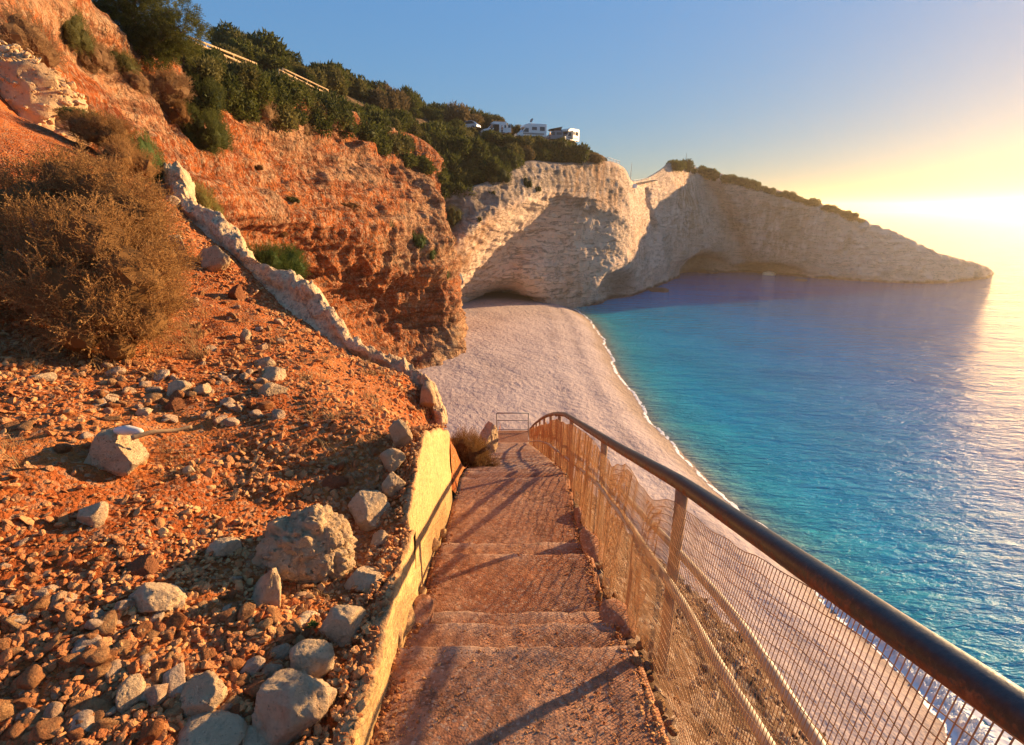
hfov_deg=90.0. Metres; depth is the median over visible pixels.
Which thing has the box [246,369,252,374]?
loose stone
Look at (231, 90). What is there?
thicket shrub
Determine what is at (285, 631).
loose stone
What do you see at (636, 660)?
edge stone
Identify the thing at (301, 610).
loose stone
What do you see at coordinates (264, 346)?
loose stone
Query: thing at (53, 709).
loose stone
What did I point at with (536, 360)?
beach
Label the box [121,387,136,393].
loose stone
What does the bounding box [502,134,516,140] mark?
thicket shrub
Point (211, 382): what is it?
loose stone
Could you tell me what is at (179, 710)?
loose stone
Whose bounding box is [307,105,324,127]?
thicket shrub
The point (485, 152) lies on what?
thicket shrub
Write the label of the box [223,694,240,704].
loose stone
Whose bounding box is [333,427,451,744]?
retaining wall
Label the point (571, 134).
motorhome
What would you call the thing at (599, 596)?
edge stone
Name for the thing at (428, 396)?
boulder
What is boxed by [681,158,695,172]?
headland shrub
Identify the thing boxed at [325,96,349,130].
thicket shrub
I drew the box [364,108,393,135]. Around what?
thicket shrub
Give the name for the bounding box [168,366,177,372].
loose stone
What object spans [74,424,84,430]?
loose stone
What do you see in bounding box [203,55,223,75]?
thicket shrub
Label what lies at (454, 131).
thicket shrub
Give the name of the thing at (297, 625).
loose stone
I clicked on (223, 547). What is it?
boulder
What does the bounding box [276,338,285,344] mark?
loose stone
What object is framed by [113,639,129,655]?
loose stone
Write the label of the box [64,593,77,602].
loose stone
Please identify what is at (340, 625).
boulder
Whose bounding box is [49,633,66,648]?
loose stone
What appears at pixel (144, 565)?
rock
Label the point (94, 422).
loose stone
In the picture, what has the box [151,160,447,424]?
rock ridge
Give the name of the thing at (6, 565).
loose stone
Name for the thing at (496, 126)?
camper van
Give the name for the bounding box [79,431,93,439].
loose stone
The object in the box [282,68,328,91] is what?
timber fence
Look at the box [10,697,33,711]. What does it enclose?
loose stone
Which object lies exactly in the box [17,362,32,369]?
loose stone
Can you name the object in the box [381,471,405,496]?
boulder
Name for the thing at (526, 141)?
thicket shrub
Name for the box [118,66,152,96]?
dry bush
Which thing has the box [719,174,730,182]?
headland shrub
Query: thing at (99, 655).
loose stone
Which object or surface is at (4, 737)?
loose stone
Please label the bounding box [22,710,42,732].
loose stone
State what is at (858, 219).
headland shrub
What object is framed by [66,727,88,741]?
loose stone
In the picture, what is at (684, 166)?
headland shrub
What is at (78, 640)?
loose stone
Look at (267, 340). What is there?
loose stone
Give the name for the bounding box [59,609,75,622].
loose stone
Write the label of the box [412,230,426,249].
cliff shrub
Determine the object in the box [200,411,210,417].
loose stone
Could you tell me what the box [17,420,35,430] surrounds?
loose stone
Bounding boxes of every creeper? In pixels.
[50,104,105,119]
[126,127,166,188]
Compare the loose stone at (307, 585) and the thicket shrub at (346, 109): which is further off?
the thicket shrub at (346, 109)
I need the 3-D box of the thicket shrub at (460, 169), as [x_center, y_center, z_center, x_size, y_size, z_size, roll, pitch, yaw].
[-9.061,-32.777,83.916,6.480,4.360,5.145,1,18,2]
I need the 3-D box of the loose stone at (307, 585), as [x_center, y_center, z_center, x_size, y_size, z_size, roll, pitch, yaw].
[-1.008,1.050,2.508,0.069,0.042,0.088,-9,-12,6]
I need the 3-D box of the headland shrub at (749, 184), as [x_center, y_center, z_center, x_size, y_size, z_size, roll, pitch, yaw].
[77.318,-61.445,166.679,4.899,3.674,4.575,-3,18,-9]
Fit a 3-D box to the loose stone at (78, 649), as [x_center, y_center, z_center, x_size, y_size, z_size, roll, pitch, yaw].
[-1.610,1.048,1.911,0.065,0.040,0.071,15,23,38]
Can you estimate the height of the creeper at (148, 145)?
1.058 m
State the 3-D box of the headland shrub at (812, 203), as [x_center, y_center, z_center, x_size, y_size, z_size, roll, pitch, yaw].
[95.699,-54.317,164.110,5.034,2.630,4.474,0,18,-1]
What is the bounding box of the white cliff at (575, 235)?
[444,160,993,307]
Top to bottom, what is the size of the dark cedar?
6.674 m
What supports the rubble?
on the bank slope at (656, 693)
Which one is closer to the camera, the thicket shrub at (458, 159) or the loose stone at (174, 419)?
the loose stone at (174, 419)
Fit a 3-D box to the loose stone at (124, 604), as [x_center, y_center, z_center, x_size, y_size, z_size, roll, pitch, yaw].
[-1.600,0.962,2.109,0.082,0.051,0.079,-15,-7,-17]
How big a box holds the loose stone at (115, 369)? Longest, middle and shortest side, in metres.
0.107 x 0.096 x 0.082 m
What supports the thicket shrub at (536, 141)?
on the hillside
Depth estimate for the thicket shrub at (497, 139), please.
93.78 m
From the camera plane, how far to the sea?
58.84 m
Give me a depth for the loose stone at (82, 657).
1.87 m
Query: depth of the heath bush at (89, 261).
3.93 m
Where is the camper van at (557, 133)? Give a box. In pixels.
[544,127,562,139]
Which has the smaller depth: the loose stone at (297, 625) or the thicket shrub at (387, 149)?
the loose stone at (297, 625)
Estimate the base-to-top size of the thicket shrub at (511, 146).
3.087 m
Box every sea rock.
[649,287,668,292]
[698,269,718,273]
[762,271,775,274]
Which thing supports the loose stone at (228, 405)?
on the scree slope at (18, 135)
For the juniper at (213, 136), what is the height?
3.534 m
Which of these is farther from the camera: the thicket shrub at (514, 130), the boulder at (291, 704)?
the thicket shrub at (514, 130)
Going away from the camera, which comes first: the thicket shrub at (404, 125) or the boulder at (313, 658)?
the boulder at (313, 658)
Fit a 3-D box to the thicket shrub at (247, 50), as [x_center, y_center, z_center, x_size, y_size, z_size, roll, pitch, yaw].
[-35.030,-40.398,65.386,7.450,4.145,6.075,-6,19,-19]
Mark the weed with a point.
(311, 623)
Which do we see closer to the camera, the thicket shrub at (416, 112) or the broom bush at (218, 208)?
the broom bush at (218, 208)
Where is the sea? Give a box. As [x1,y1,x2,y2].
[459,213,1023,739]
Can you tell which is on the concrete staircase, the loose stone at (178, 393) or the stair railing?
the stair railing
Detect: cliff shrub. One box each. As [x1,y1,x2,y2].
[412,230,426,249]
[423,246,437,261]
[445,205,463,228]
[494,167,512,184]
[523,175,531,188]
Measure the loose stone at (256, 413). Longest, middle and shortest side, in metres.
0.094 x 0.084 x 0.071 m
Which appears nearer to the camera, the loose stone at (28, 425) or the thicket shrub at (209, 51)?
the loose stone at (28, 425)
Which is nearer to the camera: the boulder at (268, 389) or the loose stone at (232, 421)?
the loose stone at (232, 421)
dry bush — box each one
[0,1,69,73]
[78,38,119,77]
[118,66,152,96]
[142,65,197,106]
[159,95,193,127]
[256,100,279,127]
[302,108,317,136]
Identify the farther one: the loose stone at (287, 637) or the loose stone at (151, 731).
the loose stone at (287, 637)
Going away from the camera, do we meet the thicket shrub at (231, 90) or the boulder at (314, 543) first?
the boulder at (314, 543)
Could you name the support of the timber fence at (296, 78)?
on the hillside
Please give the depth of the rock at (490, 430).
9.33 m
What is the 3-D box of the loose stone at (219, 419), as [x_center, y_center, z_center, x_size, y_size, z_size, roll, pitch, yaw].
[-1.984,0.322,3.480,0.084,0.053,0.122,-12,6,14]
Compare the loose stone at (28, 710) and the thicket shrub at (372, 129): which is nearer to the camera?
the loose stone at (28, 710)
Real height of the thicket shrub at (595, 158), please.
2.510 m
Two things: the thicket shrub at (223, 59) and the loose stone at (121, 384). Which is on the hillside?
the thicket shrub at (223, 59)
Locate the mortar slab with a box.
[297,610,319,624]
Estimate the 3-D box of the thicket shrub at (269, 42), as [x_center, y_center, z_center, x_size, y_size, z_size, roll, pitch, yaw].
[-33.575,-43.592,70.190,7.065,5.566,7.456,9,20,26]
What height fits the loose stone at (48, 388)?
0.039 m
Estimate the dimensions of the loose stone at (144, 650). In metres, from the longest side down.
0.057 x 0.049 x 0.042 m
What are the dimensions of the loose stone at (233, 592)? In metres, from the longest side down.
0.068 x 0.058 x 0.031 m
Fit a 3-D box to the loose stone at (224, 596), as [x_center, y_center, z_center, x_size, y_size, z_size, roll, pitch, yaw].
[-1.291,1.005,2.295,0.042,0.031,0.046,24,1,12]
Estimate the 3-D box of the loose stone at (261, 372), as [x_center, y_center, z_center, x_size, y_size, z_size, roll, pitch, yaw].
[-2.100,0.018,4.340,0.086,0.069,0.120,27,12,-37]
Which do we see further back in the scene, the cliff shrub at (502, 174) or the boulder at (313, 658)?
the cliff shrub at (502, 174)
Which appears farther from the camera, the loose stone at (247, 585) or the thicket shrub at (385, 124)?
the thicket shrub at (385, 124)
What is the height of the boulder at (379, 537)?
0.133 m
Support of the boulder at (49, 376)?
on the scree slope at (18, 135)
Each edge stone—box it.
[596,591,602,599]
[631,656,643,665]
[636,640,645,649]
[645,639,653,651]
[647,675,653,681]
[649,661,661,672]
[654,698,664,714]
[667,725,677,736]
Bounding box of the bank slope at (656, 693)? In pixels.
[452,442,828,744]
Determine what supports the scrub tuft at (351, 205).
on the red cliff at (379, 282)
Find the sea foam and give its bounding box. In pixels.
[571,308,1022,744]
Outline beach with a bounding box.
[418,280,950,744]
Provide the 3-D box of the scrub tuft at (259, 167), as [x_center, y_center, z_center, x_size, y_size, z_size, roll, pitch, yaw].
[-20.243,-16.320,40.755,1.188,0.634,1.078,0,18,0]
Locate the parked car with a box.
[464,120,480,129]
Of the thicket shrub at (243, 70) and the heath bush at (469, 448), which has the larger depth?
the thicket shrub at (243, 70)
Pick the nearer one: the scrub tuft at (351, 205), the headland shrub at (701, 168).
the scrub tuft at (351, 205)
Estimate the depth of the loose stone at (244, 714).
1.86 m
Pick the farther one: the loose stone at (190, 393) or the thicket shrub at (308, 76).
the thicket shrub at (308, 76)
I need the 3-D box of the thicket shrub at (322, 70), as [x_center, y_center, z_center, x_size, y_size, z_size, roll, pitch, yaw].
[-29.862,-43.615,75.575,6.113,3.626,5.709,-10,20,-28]
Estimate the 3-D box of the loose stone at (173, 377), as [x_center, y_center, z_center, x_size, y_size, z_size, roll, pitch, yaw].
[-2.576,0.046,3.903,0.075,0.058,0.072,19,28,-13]
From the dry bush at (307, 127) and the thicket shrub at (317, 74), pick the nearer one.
the dry bush at (307, 127)
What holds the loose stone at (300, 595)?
on the scree slope at (18, 135)
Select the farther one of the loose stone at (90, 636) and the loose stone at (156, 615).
the loose stone at (156, 615)
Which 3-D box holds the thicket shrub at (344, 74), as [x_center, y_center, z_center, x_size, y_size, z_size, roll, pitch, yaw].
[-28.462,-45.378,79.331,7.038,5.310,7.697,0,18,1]
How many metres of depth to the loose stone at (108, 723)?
1.72 m
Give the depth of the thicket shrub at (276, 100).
43.46 m
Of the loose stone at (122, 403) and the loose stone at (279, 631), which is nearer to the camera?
the loose stone at (279, 631)
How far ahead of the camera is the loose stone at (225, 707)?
1.86 m
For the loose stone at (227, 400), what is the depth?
3.69 m
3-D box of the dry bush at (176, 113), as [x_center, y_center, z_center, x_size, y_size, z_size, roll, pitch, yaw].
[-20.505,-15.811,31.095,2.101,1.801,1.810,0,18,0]
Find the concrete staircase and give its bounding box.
[370,430,669,744]
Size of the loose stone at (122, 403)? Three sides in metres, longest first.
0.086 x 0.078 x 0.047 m
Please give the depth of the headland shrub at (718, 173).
169.39 m
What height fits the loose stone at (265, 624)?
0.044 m
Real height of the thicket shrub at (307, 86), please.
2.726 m
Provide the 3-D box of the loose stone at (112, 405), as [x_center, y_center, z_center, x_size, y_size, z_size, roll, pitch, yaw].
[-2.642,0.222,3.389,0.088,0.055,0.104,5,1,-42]
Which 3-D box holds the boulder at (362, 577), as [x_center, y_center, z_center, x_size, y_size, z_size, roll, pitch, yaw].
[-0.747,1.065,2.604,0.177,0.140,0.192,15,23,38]
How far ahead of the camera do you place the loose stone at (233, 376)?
4.12 m
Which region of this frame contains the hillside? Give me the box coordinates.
[230,61,606,184]
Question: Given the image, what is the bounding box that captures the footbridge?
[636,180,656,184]
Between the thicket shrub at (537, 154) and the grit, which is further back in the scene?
the thicket shrub at (537, 154)
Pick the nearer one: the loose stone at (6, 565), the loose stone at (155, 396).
the loose stone at (6, 565)
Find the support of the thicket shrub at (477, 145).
on the hillside
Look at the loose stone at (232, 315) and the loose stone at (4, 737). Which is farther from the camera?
the loose stone at (232, 315)
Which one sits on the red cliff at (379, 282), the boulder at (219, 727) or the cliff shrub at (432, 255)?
the cliff shrub at (432, 255)
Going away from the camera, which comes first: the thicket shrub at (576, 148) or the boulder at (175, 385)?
the boulder at (175, 385)
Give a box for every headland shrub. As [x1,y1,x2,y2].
[666,159,683,170]
[675,159,687,171]
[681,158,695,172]
[697,165,708,175]
[703,168,717,174]
[703,172,714,178]
[709,170,722,179]
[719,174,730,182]
[720,174,739,183]
[735,177,747,186]
[743,178,757,188]
[752,181,761,189]
[766,187,776,194]
[774,192,784,196]
[785,191,797,200]
[791,196,801,202]
[799,197,807,203]
[804,199,819,206]
[808,198,821,205]
[819,205,828,209]
[824,204,837,212]
[841,210,852,218]
[847,212,858,220]
[856,217,865,221]
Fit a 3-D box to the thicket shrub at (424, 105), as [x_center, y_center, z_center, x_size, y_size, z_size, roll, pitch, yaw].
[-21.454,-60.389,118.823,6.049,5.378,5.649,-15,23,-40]
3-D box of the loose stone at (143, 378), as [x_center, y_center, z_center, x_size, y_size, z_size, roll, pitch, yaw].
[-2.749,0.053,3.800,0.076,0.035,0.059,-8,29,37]
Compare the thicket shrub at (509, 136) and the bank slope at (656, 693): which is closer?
the bank slope at (656, 693)
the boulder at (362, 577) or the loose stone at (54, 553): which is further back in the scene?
the boulder at (362, 577)
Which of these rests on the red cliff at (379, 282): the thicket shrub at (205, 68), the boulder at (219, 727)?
the thicket shrub at (205, 68)
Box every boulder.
[28,372,56,380]
[76,501,108,527]
[84,427,148,475]
[104,394,118,402]
[115,673,145,713]
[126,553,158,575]
[129,582,186,612]
[135,407,152,415]
[163,397,185,411]
[166,195,180,207]
[166,380,191,395]
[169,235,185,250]
[177,709,247,744]
[179,670,227,717]
[182,465,194,474]
[193,383,211,394]
[198,245,230,271]
[205,537,241,557]
[228,284,245,300]
[240,329,251,340]
[240,725,269,744]
[251,568,281,607]
[251,668,336,744]
[252,503,357,583]
[254,356,275,365]
[258,366,286,381]
[258,382,287,396]
[289,639,334,678]
[319,604,368,646]
[322,474,346,491]
[344,566,383,591]
[348,489,391,531]
[370,529,388,547]
[380,448,405,472]
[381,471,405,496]
[388,419,412,446]
[419,380,436,408]
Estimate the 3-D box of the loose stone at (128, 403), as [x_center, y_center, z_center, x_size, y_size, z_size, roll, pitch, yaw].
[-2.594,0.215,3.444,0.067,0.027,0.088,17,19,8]
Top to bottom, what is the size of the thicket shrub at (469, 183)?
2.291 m
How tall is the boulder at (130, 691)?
0.138 m
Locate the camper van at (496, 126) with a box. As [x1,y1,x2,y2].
[481,121,510,134]
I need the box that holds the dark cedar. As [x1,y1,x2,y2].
[91,0,213,73]
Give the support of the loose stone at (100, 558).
on the scree slope at (18, 135)
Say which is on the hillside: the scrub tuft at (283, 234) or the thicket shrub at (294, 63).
the thicket shrub at (294, 63)
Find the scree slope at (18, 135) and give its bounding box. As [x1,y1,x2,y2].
[0,95,499,744]
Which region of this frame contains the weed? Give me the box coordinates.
[305,619,319,628]
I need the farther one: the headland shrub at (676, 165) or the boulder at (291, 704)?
the headland shrub at (676, 165)
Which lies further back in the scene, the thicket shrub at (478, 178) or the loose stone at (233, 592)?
the thicket shrub at (478, 178)
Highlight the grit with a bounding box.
[369,462,668,744]
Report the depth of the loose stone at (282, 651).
2.12 m
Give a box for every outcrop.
[0,39,95,144]
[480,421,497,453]
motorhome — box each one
[514,118,546,137]
[561,128,578,141]
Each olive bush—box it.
[60,2,96,56]
[108,45,143,76]
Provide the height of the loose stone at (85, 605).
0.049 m
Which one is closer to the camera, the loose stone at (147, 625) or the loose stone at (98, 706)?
the loose stone at (98, 706)
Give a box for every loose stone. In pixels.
[0,384,12,389]
[0,421,19,431]
[0,562,11,569]
[0,637,10,653]
[0,697,16,722]
[0,723,28,740]
[2,616,21,629]
[3,594,16,603]
[5,613,32,624]
[6,593,22,605]
[6,719,24,739]
[9,675,22,695]
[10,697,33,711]
[12,646,24,656]
[13,537,28,546]
[15,707,39,720]
[16,664,47,689]
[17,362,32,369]
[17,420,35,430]
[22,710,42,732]
[26,575,38,584]
[26,595,51,611]
[31,586,49,597]
[31,715,65,740]
[43,701,63,717]
[44,386,53,389]
[46,584,57,592]
[47,550,58,556]
[47,591,66,609]
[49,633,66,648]
[51,685,61,699]
[53,443,71,452]
[56,536,66,541]
[57,653,79,668]
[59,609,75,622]
[62,724,68,732]
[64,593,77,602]
[65,697,90,712]
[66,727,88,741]
[68,702,83,713]
[68,709,93,735]
[70,634,83,645]
[70,646,85,653]
[71,371,84,376]
[72,634,101,648]
[72,712,94,724]
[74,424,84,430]
[76,648,95,664]
[77,603,89,611]
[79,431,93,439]
[80,697,112,721]
[84,619,103,629]
[84,633,96,639]
[84,646,111,665]
[86,663,111,682]
[87,629,98,633]
[88,371,96,375]
[90,608,104,618]
[90,717,120,734]
[91,420,98,424]
[92,399,103,403]
[93,398,106,405]
[94,390,108,397]
[95,556,104,561]
[97,610,117,635]
[98,646,119,665]
[99,692,115,709]
[100,416,122,420]
[102,362,111,367]
[102,407,113,413]
[104,659,121,678]
[105,366,121,375]
[105,402,120,408]
[105,572,118,581]
[105,706,116,717]
[107,378,116,384]
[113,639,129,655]
[114,599,135,611]
[115,381,125,387]
[116,400,126,405]
[118,368,125,373]
[121,358,131,365]
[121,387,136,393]
[121,401,132,406]
[122,642,138,655]
[132,359,146,365]
[132,620,152,637]
[134,404,143,408]
[134,718,164,744]
[136,646,150,656]
[138,376,145,381]
[139,381,151,387]
[139,653,152,665]
[139,686,150,700]
[143,402,150,407]
[144,392,162,402]
[145,386,161,391]
[145,628,159,639]
[145,683,168,705]
[147,612,169,618]
[149,611,164,622]
[151,659,172,671]
[151,668,166,683]
[153,369,169,380]
[160,397,169,404]
[161,417,173,422]
[161,632,173,641]
[162,414,177,422]
[162,662,185,698]
[163,651,173,658]
[163,709,176,718]
[164,548,172,552]
[164,611,187,631]
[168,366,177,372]
[169,374,178,380]
[169,390,184,398]
[171,655,180,661]
[172,701,183,715]
[173,600,184,610]
[176,630,187,638]
[184,391,196,396]
[190,608,200,619]
[195,600,207,609]
[195,661,203,670]
[198,575,206,581]
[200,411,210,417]
[201,648,216,660]
[206,345,216,350]
[207,379,214,384]
[211,614,218,623]
[212,415,227,423]
[217,602,240,622]
[217,703,232,710]
[219,375,229,382]
[220,397,234,405]
[220,593,229,598]
[222,402,234,407]
[222,604,231,610]
[223,417,239,425]
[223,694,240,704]
[225,610,237,625]
[226,312,236,318]
[228,374,237,379]
[228,588,237,600]
[228,658,245,671]
[229,703,240,714]
[232,576,242,579]
[233,680,248,686]
[235,344,243,349]
[236,404,243,411]
[236,674,249,680]
[237,602,255,621]
[239,372,249,380]
[240,340,251,344]
[240,655,265,675]
[241,709,253,717]
[243,583,253,587]
[243,679,264,698]
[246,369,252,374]
[246,402,255,408]
[249,409,263,417]
[250,419,262,424]
[251,384,261,391]
[254,343,267,349]
[255,378,267,383]
[256,400,274,409]
[257,618,272,630]
[258,369,264,374]
[258,379,267,384]
[262,664,282,679]
[264,339,272,343]
[265,606,281,624]
[270,643,290,659]
[271,409,285,418]
[274,318,283,324]
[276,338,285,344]
[276,625,284,635]
[277,634,294,645]
[282,626,289,634]
[285,624,295,633]
[289,618,301,633]
[293,591,309,597]
[295,604,307,614]
[295,634,304,642]
[300,582,314,590]
[301,629,310,638]
[335,461,344,470]
[356,473,363,479]
[370,447,378,455]
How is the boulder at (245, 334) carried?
on the scree slope at (18, 135)
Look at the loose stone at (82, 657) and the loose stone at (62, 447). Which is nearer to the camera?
the loose stone at (82, 657)
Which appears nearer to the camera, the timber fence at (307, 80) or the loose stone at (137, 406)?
the loose stone at (137, 406)
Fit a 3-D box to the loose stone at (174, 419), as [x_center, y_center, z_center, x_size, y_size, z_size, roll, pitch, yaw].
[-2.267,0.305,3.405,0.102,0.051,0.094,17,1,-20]
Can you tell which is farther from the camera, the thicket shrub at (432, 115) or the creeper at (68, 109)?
the thicket shrub at (432, 115)
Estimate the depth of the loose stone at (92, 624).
1.98 m
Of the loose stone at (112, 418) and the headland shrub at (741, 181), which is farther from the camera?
the headland shrub at (741, 181)
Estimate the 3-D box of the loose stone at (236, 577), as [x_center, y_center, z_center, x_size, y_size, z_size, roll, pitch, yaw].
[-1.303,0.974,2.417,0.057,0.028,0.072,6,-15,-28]
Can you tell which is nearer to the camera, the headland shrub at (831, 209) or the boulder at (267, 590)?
the boulder at (267, 590)
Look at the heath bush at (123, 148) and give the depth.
7.62 m
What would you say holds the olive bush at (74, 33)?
on the red cliff at (379, 282)
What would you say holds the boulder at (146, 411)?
on the scree slope at (18, 135)
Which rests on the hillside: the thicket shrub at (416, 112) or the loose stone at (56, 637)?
the thicket shrub at (416, 112)
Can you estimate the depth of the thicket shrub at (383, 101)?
86.90 m
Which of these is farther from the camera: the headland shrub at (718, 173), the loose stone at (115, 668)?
the headland shrub at (718, 173)
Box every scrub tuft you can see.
[255,164,263,170]
[278,230,289,237]
[286,195,300,202]
[341,201,359,208]
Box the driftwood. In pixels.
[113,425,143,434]
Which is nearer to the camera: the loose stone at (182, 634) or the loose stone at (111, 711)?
the loose stone at (111, 711)
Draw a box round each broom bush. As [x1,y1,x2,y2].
[190,176,217,210]
[210,200,224,216]
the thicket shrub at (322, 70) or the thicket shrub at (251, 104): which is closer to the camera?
the thicket shrub at (251, 104)
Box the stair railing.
[528,412,1023,744]
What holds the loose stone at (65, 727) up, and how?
on the scree slope at (18, 135)
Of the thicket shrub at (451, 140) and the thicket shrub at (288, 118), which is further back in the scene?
the thicket shrub at (451, 140)
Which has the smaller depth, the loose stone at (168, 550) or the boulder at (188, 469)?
the loose stone at (168, 550)
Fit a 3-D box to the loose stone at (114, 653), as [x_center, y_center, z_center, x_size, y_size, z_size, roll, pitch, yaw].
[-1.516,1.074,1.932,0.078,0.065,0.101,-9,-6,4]
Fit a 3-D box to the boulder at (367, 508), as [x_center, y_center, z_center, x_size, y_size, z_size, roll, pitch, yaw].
[-0.868,0.856,3.109,0.264,0.255,0.215,0,18,0]
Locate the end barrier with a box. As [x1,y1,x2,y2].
[496,412,528,436]
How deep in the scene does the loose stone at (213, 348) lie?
4.66 m
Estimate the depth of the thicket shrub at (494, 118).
109.32 m
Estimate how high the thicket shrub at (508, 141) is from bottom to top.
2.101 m
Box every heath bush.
[0,136,202,371]
[54,106,139,150]
[93,132,163,183]
[450,422,502,496]
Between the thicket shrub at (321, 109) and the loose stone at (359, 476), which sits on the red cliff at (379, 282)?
the thicket shrub at (321, 109)
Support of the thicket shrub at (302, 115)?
on the red cliff at (379, 282)
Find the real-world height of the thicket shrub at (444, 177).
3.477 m
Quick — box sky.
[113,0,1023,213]
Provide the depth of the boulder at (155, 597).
2.14 m
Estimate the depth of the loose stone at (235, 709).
1.86 m
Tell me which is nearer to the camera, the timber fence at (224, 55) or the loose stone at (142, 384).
the loose stone at (142, 384)
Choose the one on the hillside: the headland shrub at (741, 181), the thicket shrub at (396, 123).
the thicket shrub at (396, 123)
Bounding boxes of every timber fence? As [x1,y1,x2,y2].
[188,36,256,64]
[196,43,238,62]
[278,69,320,90]
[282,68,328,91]
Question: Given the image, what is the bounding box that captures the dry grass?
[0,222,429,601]
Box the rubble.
[551,460,831,744]
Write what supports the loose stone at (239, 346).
on the scree slope at (18, 135)
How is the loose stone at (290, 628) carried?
on the scree slope at (18, 135)
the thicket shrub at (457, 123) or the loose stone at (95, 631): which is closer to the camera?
the loose stone at (95, 631)
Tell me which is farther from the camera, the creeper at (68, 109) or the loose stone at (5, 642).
the creeper at (68, 109)
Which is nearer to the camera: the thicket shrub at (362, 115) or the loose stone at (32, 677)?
the loose stone at (32, 677)
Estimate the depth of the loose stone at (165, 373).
3.87 m
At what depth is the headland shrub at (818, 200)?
163.91 m
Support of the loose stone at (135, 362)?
on the scree slope at (18, 135)
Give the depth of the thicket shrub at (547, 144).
99.52 m
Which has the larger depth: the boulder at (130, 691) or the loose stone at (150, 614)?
the loose stone at (150, 614)
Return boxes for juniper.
[178,101,234,159]
[183,65,227,122]
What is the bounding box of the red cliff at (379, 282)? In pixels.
[0,0,468,369]
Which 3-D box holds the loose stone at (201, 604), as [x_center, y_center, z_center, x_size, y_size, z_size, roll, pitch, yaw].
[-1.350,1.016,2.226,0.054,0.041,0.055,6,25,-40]
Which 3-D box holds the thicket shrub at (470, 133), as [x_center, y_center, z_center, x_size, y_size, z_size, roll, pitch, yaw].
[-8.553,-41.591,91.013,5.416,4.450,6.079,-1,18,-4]
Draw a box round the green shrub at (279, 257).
[249,239,310,278]
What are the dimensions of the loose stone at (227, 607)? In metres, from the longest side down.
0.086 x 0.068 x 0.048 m
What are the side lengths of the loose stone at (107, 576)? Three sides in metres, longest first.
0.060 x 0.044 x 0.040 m
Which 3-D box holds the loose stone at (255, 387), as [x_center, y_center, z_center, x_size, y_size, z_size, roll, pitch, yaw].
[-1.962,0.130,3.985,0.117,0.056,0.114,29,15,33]
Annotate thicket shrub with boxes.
[179,50,223,85]
[183,76,222,116]
[188,45,226,74]
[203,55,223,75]
[207,19,243,47]
[211,46,227,60]
[213,42,244,62]
[217,30,268,66]
[218,54,228,63]
[219,76,238,106]
[221,102,249,119]
[222,36,267,67]
[223,70,246,103]
[225,60,260,92]
[225,61,270,99]
[231,85,261,123]
[242,27,294,65]
[255,66,276,110]
[259,52,296,75]
[262,68,304,107]
[267,88,285,114]
[267,98,300,132]
[270,75,293,108]
[287,51,302,63]
[288,58,297,68]
[290,72,321,89]
[292,67,300,77]
[294,64,327,89]
[294,105,308,125]
[295,78,316,109]
[297,81,313,110]
[298,63,329,79]
[306,58,351,91]
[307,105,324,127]
[310,85,343,124]
[310,99,334,138]
[313,93,331,121]
[320,63,349,96]
[323,89,354,131]
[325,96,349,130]
[339,114,358,138]
[343,67,355,80]
[344,71,369,101]
[349,73,372,101]
[349,100,368,122]
[355,120,383,141]
[356,130,384,152]
[358,103,391,126]
[362,83,374,101]
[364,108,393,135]
[366,78,389,88]
[369,87,401,111]
[377,83,411,109]
[377,135,393,155]
[384,107,415,133]
[385,131,405,155]
[390,116,403,133]
[397,133,414,152]
[399,84,424,110]
[399,120,408,131]
[399,150,419,168]
[402,113,421,128]
[408,122,427,138]
[409,107,423,118]
[414,155,436,174]
[417,131,432,144]
[420,120,448,147]
[421,100,428,108]
[422,106,446,115]
[425,101,446,111]
[426,110,443,121]
[431,133,440,151]
[434,147,449,164]
[437,168,450,184]
[438,144,464,168]
[440,120,466,138]
[441,134,459,151]
[441,151,455,158]
[441,163,449,172]
[441,182,455,198]
[442,100,470,121]
[446,161,474,182]
[448,170,464,185]
[450,180,476,197]
[451,117,467,127]
[453,135,475,161]
[455,125,475,140]
[462,179,473,186]
[464,134,494,153]
[467,105,485,115]
[467,127,480,135]
[468,153,501,173]
[469,113,484,129]
[469,167,488,184]
[472,146,493,170]
[475,134,491,142]
[479,113,499,120]
[479,171,495,185]
[481,129,496,136]
[482,114,507,124]
[483,130,504,144]
[485,173,503,184]
[486,119,507,134]
[486,155,512,176]
[498,152,512,163]
[500,159,513,170]
[501,138,515,146]
[501,149,525,168]
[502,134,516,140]
[502,142,521,153]
[511,124,516,134]
[512,135,536,148]
[513,124,521,133]
[520,145,535,160]
[528,147,547,160]
[530,134,545,146]
[533,138,539,147]
[536,151,550,160]
[538,139,554,149]
[540,147,561,161]
[548,134,571,162]
[558,142,577,161]
[563,143,581,162]
[570,141,590,165]
[586,152,604,164]
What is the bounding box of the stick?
[130,425,191,439]
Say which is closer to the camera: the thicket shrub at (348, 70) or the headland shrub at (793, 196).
the thicket shrub at (348, 70)
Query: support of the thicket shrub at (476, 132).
on the hillside
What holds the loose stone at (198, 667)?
on the scree slope at (18, 135)
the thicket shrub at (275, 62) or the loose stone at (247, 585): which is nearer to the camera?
the loose stone at (247, 585)
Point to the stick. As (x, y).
(145, 433)
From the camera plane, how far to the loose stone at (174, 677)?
1.89 m

